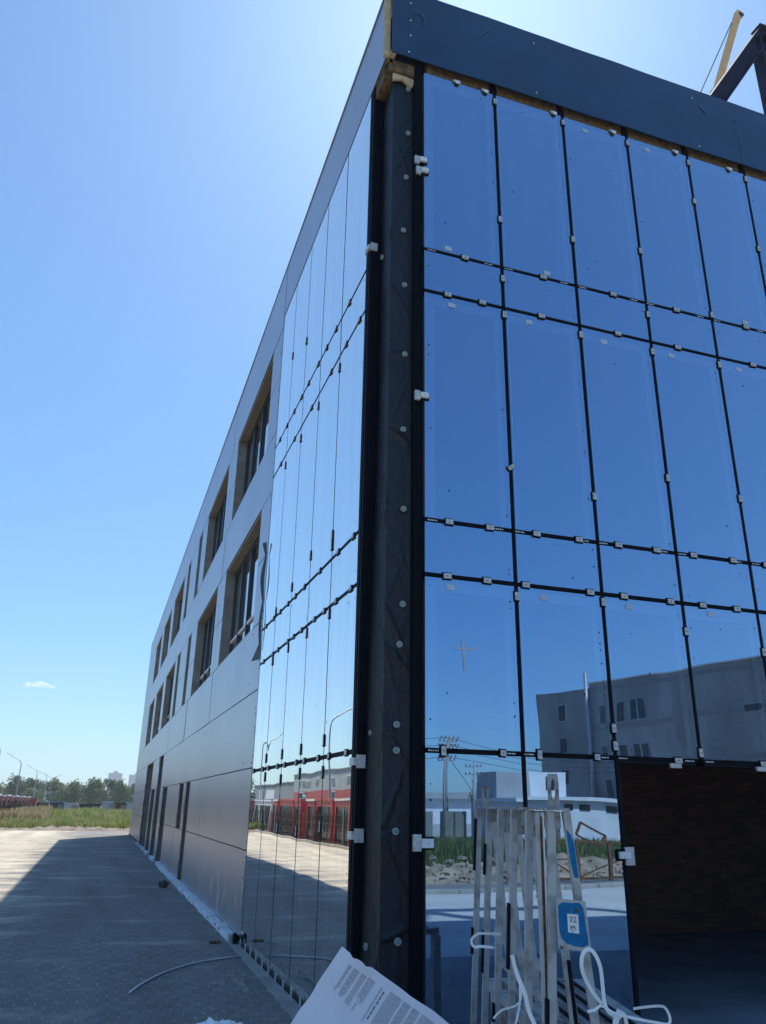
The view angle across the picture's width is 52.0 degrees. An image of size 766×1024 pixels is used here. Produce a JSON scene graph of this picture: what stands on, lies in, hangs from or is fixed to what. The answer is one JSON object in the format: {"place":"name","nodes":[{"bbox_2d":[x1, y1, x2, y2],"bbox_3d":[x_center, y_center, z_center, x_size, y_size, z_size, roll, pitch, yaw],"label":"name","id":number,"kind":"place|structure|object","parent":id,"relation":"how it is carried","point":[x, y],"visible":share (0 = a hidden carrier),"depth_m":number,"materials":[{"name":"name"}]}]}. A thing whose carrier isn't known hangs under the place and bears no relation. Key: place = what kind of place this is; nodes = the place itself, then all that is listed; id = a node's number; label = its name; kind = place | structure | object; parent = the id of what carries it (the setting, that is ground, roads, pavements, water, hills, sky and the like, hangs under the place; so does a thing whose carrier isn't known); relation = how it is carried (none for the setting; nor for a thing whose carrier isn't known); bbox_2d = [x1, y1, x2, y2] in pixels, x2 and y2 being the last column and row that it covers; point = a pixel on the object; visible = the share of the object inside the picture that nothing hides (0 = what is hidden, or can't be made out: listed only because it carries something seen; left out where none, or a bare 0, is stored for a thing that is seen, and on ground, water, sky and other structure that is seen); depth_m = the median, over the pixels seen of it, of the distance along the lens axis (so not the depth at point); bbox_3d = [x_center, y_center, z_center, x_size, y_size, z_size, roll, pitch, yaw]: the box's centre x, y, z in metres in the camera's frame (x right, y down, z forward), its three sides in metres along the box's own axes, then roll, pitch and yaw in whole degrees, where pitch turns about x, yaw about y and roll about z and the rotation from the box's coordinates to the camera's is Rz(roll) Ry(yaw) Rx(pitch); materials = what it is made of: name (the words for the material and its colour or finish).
{"place":"outdoors","nodes":[
{"label":"outdoors","id":0,"kind":"place"},
{"bbox_2d":[0,814,130,828],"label":"tall grass","id":1,"kind":"structure","parent":0,"point":[76,821],"depth_m":59.24,"materials":[{"name":"green plant"}]},
{"bbox_2d":[107,771,122,792],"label":"tower block","id":2,"kind":"structure","parent":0,"point":[116,775],"depth_m":1323.55,"materials":[{"name":"grey concrete"}]},
{"bbox_2d":[128,773,135,786],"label":"tower block","id":3,"kind":"structure","parent":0,"point":[132,778],"depth_m":1321.42,"materials":[{"name":"grey concrete"}]},
{"bbox_2d":[0,830,292,1023],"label":"pavement","id":4,"kind":"structure","parent":0,"point":[124,936],"depth_m":11.41,"materials":[{"name":"concrete"}]},
{"bbox_2d":[6,841,272,1016],"bbox_3d":[-10.010,10.494,22.887,6.891,0.036,39.905,8,-22,-17],"label":"grit","id":5,"kind":"object","parent":4,"relation":"on","point":[190,939],"visible":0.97,"depth_m":11.29,"materials":[{"name":"gravel"}]},
{"bbox_2d":[158,880,168,887],"bbox_3d":[-5.405,9.151,19.328,0.265,0.172,0.254,8,-22,-17],"label":"loose stone","id":6,"kind":"object","parent":4,"relation":"on","point":[163,883],"visible":1,"depth_m":19.24,"materials":[{"name":"grey stone"}]},
{"bbox_2d":[129,955,240,993],"bbox_3d":[-2.485,5.628,9.615,0.331,0.024,2.428,-6,-22,19],"label":"plastic hose","id":7,"kind":"object","parent":4,"relation":"on","point":[149,979],"visible":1,"depth_m":9.84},
{"bbox_2d":[208,940,220,942],"bbox_3d":[-2.503,6.410,11.707,0.197,0.037,0.126,8,-22,-17],"label":"rubble piece","id":8,"kind":"object","parent":4,"relation":"on","point":[215,941],"visible":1,"depth_m":11.68,"materials":[{"name":"stone"}]},
{"bbox_2d":[221,973,259,994],"bbox_3d":[-1.651,5.458,9.102,0.600,0.037,1.800,8,-22,-17],"label":"sand spill","id":9,"kind":"object","parent":4,"relation":"on","point":[243,982],"visible":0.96,"depth_m":9.05,"materials":[{"name":"grey sand"}]},
{"bbox_2d":[291,947,448,1023],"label":"paper sheet","id":10,"kind":"object","parent":4,"relation":"on","point":[349,989],"visible":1,"depth_m":4.12,"materials":[{"name":"white paper"}]},
{"bbox_2d":[129,0,765,1023],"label":"office building","id":11,"kind":"structure","parent":4,"relation":"on","point":[483,502],"depth_m":9.44,"materials":[{"name":"glass"}]},
{"bbox_2d":[139,762,153,848],"bbox_3d":[-11.100,13.937,37.368,0.443,3.720,4.649,8,-22,-17],"label":"doorway","id":12,"kind":"structure","parent":11,"relation":"in","point":[147,791],"depth_m":39.33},
{"bbox_2d":[145,699,154,746],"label":"window","id":13,"kind":"structure","parent":11,"relation":"in","point":[152,705],"depth_m":45.62,"materials":[{"name":"glass"}]},
{"bbox_2d":[145,789,154,853],"bbox_3d":[-9.741,13.135,33.422,0.437,2.490,2.040,8,-22,-17],"label":"doorway","id":14,"kind":"structure","parent":11,"relation":"in","point":[153,791],"depth_m":34.22,"materials":[{"name":"grey metal"}]},
{"bbox_2d":[149,755,163,854],"bbox_3d":[-8.691,11.510,30.799,0.438,3.720,2.038,8,-22,-17],"label":"doorway","id":15,"kind":"structure","parent":11,"relation":"in","point":[161,761],"depth_m":31.60,"materials":[{"name":"grey metal"}]},
{"bbox_2d":[153,637,161,682],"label":"window","id":16,"kind":"structure","parent":11,"relation":"in","point":[159,645],"depth_m":46.70,"materials":[{"name":"glass"}]},
{"bbox_2d":[152,683,163,739],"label":"window","id":17,"kind":"structure","parent":11,"relation":"in","point":[159,695],"depth_m":40.19,"materials":[{"name":"glass"}]},
{"bbox_2d":[155,786,167,864],"bbox_3d":[-7.583,10.955,27.522,0.441,2.490,1.941,8,-22,-17],"label":"doorway","id":18,"kind":"structure","parent":11,"relation":"in","point":[164,793],"depth_m":28.28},
{"bbox_2d":[160,611,171,668],"bbox_3d":[-10.723,6.445,39.344,0.308,2.254,4.400,8,-22,-17],"label":"window","id":19,"kind":"structure","parent":11,"relation":"in","point":[167,628],"depth_m":41.26,"materials":[{"name":"glass"}]},
{"bbox_2d":[161,664,174,729],"bbox_3d":[-8.849,7.771,32.834,0.308,2.334,4.500,8,-22,-17],"label":"window","id":20,"kind":"structure","parent":11,"relation":"in","point":[169,682],"depth_m":34.72,"materials":[{"name":"glass"}]},
{"bbox_2d":[172,653,180,717],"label":"window","id":21,"kind":"structure","parent":11,"relation":"in","point":[179,657],"depth_m":29.80,"materials":[{"name":"glass"}]},
{"bbox_2d":[170,579,184,647],"bbox_3d":[-8.733,4.438,33.910,0.308,2.254,4.450,8,-22,-17],"label":"window","id":22,"kind":"structure","parent":11,"relation":"in","point":[178,605],"depth_m":35.80,"materials":[{"name":"glass"}]},
{"bbox_2d":[177,781,190,880],"bbox_3d":[-5.051,8.402,20.612,0.438,2.490,0.962,8,-22,-17],"label":"doorway","id":23,"kind":"structure","parent":11,"relation":"in","point":[188,783],"depth_m":20.95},
{"bbox_2d":[182,634,191,706],"bbox_3d":[-6.331,5.231,25.958,0.308,2.334,1.100,8,-22,-17],"label":"window","id":24,"kind":"structure","parent":11,"relation":"in","point":[189,645],"depth_m":26.40,"materials":[{"name":"glass"}]},
{"bbox_2d":[183,561,191,620],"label":"window","id":25,"kind":"structure","parent":11,"relation":"in","point":[191,561],"depth_m":30.62,"materials":[{"name":"glass"}]},
{"bbox_2d":[194,534,202,598],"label":"window","id":26,"kind":"structure","parent":11,"relation":"in","point":[200,548],"depth_m":27.35,"materials":[{"name":"glass"}]},
{"bbox_2d":[190,588,217,697],"bbox_3d":[-4.882,3.769,22.002,0.308,2.334,4.520,8,-22,-17],"label":"window","id":27,"kind":"structure","parent":11,"relation":"in","point":[205,633],"depth_m":23.64,"materials":[{"name":"glass"}]},
{"bbox_2d":[202,466,229,582],"bbox_3d":[-4.802,0.472,23.176,0.308,2.254,4.450,8,-22,-17],"label":"window","id":28,"kind":"structure","parent":11,"relation":"in","point":[217,515],"depth_m":24.80,"materials":[{"name":"glass"}]},
{"bbox_2d":[218,511,261,666],"bbox_3d":[-2.928,1.797,16.665,0.308,2.334,4.550,8,-22,-17],"label":"window","id":29,"kind":"structure","parent":11,"relation":"in","point":[239,603],"depth_m":17.71,"materials":[{"name":"glass"}]},
{"bbox_2d":[232,355,273,520],"bbox_3d":[-2.853,-1.495,17.853,0.308,2.254,4.450,8,-22,-17],"label":"window","id":30,"kind":"structure","parent":11,"relation":"in","point":[253,440],"depth_m":18.90,"materials":[{"name":"glass"}]},
{"bbox_2d":[709,23,765,114],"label":"roof steel frame","id":31,"kind":"object","parent":11,"relation":"on","point":[753,50],"visible":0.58,"depth_m":18.19,"materials":[{"name":"metal"}]},
{"bbox_2d":[470,774,649,1023],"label":"glass rack","id":32,"kind":"object","parent":4,"relation":"on","point":[567,999],"visible":0.96,"depth_m":4.59,"materials":[{"name":"paint"}]},
{"bbox_2d":[470,932,500,949],"bbox_3d":[0.613,2.441,4.450,0.228,0.110,0.098,15,-25,-33],"label":"packing strap","id":33,"kind":"object","parent":32,"relation":"attached to","point":[481,946],"visible":1,"depth_m":4.44,"materials":[{"name":"white plastic"}]},
{"bbox_2d":[493,986,521,1023],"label":"packing strap","id":34,"kind":"object","parent":32,"relation":"attached to","point":[513,1006],"visible":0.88,"depth_m":3.91,"materials":[{"name":"white plastic"}]},
{"bbox_2d":[510,954,535,1023],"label":"packing strap","id":35,"kind":"object","parent":32,"relation":"attached to","point":[523,990],"visible":1,"depth_m":3.70,"materials":[{"name":"white plastic"}]},
{"bbox_2d":[580,947,627,1023],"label":"packing strap","id":36,"kind":"object","parent":32,"relation":"attached to","point":[590,988],"visible":1,"depth_m":3.72,"materials":[{"name":"white plastic"}]},
{"bbox_2d":[612,1008,622,1023],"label":"packing strap","id":37,"kind":"object","parent":36,"relation":"attached to","point":[616,1019],"visible":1,"depth_m":3.66,"materials":[{"name":"white plastic"}]},
{"bbox_2d":[587,1004,671,1023],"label":"packing strap","id":38,"kind":"object","parent":32,"relation":"attached to","point":[632,1017],"visible":1,"depth_m":3.67,"materials":[{"name":"white plastic"}]},
{"bbox_2d":[700,9,743,93],"bbox_3d":[11.227,-8.389,43.416,21.826,50.481,9.239,-10,-23,28],"label":"mobile crane","id":39,"kind":"object","parent":4,"relation":"on","point":[738,15],"visible":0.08,"depth_m":49.68,"materials":[{"name":"metal"}]},
{"bbox_2d":[197,1017,242,1023],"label":"plastic bag","id":40,"kind":"object","parent":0,"point":[209,1020],"visible":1,"depth_m":5.73,"materials":[{"name":"white plastic"}]},
{"bbox_2d":[0,0,765,800],"label":"sky","id":41,"kind":"structure","parent":0,"point":[162,161],"materials":[{"name":"blue"}]},
{"label":"ground","id":42,"kind":"structure","parent":0,"visible":0},
{"bbox_2d":[0,784,6,794],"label":"leafy tree","id":43,"kind":"object","parent":42,"relation":"on","point":[1,790],"visible":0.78,"depth_m":202.40,"materials":[{"name":"green plant"}]},
{"bbox_2d":[0,795,6,806],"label":"market kiosk","id":44,"kind":"object","parent":42,"relation":"on","point":[3,799],"visible":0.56,"depth_m":71.86,"materials":[{"name":"metal"}]},
{"bbox_2d":[2,794,11,804],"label":"market kiosk","id":45,"kind":"object","parent":42,"relation":"on","point":[7,800],"visible":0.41,"depth_m":75.83,"materials":[{"name":"metal"}]},
{"bbox_2d":[9,796,14,804],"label":"market kiosk","id":46,"kind":"object","parent":42,"relation":"on","point":[12,799],"visible":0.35,"depth_m":79.66,"materials":[{"name":"metal"}]},
{"bbox_2d":[8,753,21,794],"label":"street lamp","id":47,"kind":"object","parent":42,"relation":"on","point":[19,774],"visible":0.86,"depth_m":123.65,"materials":[{"name":"grey metal"}]},
{"bbox_2d":[4,773,28,795],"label":"leafy tree","id":48,"kind":"object","parent":42,"relation":"on","point":[11,787],"visible":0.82,"depth_m":206.11,"materials":[{"name":"green plant"}]},
{"bbox_2d":[0,802,33,810],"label":"black fence","id":49,"kind":"object","parent":42,"relation":"on","point":[8,807],"visible":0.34,"depth_m":77.04,"materials":[{"name":"black metal"}]},
{"bbox_2d":[0,804,53,819],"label":"dry weeds","id":50,"kind":"object","parent":42,"relation":"on","point":[24,812],"visible":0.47,"depth_m":63.60,"materials":[{"name":"beige plant"}]},
{"bbox_2d":[24,777,40,794],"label":"leafy tree","id":51,"kind":"object","parent":42,"relation":"on","point":[31,782],"visible":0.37,"depth_m":213.55,"materials":[{"name":"green plant"}]},
{"bbox_2d":[29,799,37,806],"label":"storage container","id":52,"kind":"object","parent":42,"relation":"on","point":[34,801],"visible":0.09,"depth_m":101.93,"materials":[{"name":"red metal"}]},
{"bbox_2d":[23,786,46,802],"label":"leafy tree","id":53,"kind":"object","parent":42,"relation":"on","point":[37,795],"visible":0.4,"depth_m":199.90,"materials":[{"name":"green plant"}]},
{"bbox_2d":[22,780,48,801],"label":"leafy tree","id":54,"kind":"object","parent":42,"relation":"on","point":[42,787],"visible":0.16,"depth_m":242.80,"materials":[{"name":"green plant"}]},
{"bbox_2d":[36,802,48,806],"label":"solid fence","id":55,"kind":"object","parent":42,"relation":"on","point":[42,803],"visible":0.07,"depth_m":103.92,"materials":[{"name":"grey metal"}]},
{"bbox_2d":[44,777,64,800],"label":"leafy tree","id":56,"kind":"object","parent":42,"relation":"on","point":[54,786],"visible":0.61,"depth_m":210.81,"materials":[{"name":"green plant"}]},
{"bbox_2d":[50,802,64,809],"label":"storage container","id":57,"kind":"object","parent":42,"relation":"on","point":[57,805],"visible":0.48,"depth_m":103.09,"materials":[{"name":"metal"}]},
{"bbox_2d":[57,804,63,809],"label":"door","id":58,"kind":"structure","parent":57,"relation":"in","point":[61,806],"depth_m":103.13,"materials":[{"name":"grey metal"}]},
{"bbox_2d":[48,785,72,802],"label":"leafy tree","id":59,"kind":"object","parent":42,"relation":"on","point":[63,795],"visible":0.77,"depth_m":203.37,"materials":[{"name":"green plant"}]},
{"bbox_2d":[0,825,128,830],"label":"soil verge","id":60,"kind":"structure","parent":42,"relation":"on","point":[60,828],"depth_m":56.55,"materials":[{"name":"beige soil"}]},
{"bbox_2d":[8,805,131,818],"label":"dense weeds","id":61,"kind":"object","parent":42,"relation":"on","point":[95,812],"visible":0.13,"depth_m":73.67,"materials":[{"name":"green plant"}]},
{"bbox_2d":[64,803,78,808],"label":"storage container","id":62,"kind":"object","parent":42,"relation":"on","point":[69,805],"visible":0.46,"depth_m":102.85,"materials":[{"name":"grey metal"}]},
{"bbox_2d":[65,778,86,803],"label":"leafy tree","id":63,"kind":"object","parent":42,"relation":"on","point":[77,791],"visible":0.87,"depth_m":206.60,"materials":[{"name":"green plant"}]},
{"bbox_2d":[79,782,97,803],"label":"leafy tree","id":64,"kind":"object","parent":42,"relation":"on","point":[86,791],"visible":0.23,"depth_m":218.13,"materials":[{"name":"green plant"}]},
{"bbox_2d":[79,804,100,808],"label":"storage container","id":65,"kind":"object","parent":42,"relation":"on","point":[83,806],"visible":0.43,"depth_m":103.92,"materials":[{"name":"black metal"}]},
{"bbox_2d":[86,777,109,805],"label":"leafy tree","id":66,"kind":"object","parent":42,"relation":"on","point":[96,789],"visible":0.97,"depth_m":206.52,"materials":[{"name":"green plant"}]},
{"bbox_2d":[100,778,117,803],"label":"leafy tree","id":67,"kind":"object","parent":42,"relation":"on","point":[111,784],"visible":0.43,"depth_m":219.49,"materials":[{"name":"green plant"}]},
{"bbox_2d":[102,801,115,809],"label":"storage container","id":68,"kind":"object","parent":42,"relation":"on","point":[107,804],"visible":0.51,"depth_m":103.69,"materials":[{"name":"grey metal"}]},
{"bbox_2d":[108,804,115,808],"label":"door","id":69,"kind":"structure","parent":68,"relation":"in","point":[112,806],"depth_m":103.76,"materials":[{"name":"grey metal"}]},
{"bbox_2d":[104,779,132,802],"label":"leafy tree","id":70,"kind":"object","parent":42,"relation":"on","point":[121,792],"visible":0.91,"depth_m":206.66,"materials":[{"name":"green plant"}]},
{"bbox_2d":[113,803,126,809],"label":"storage container","id":71,"kind":"object","parent":42,"relation":"on","point":[121,805],"visible":0.42,"depth_m":104.93,"materials":[{"name":"metal"}]},
{"bbox_2d":[126,802,132,809],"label":"storage container","id":72,"kind":"object","parent":42,"relation":"on","point":[129,805],"visible":0.09,"depth_m":104.75,"materials":[{"name":"grey metal"}]},
{"bbox_2d":[126,783,134,801],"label":"leafy tree","id":73,"kind":"object","parent":42,"relation":"on","point":[132,786],"visible":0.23,"depth_m":211.60,"materials":[{"name":"green plant"}]}
]}

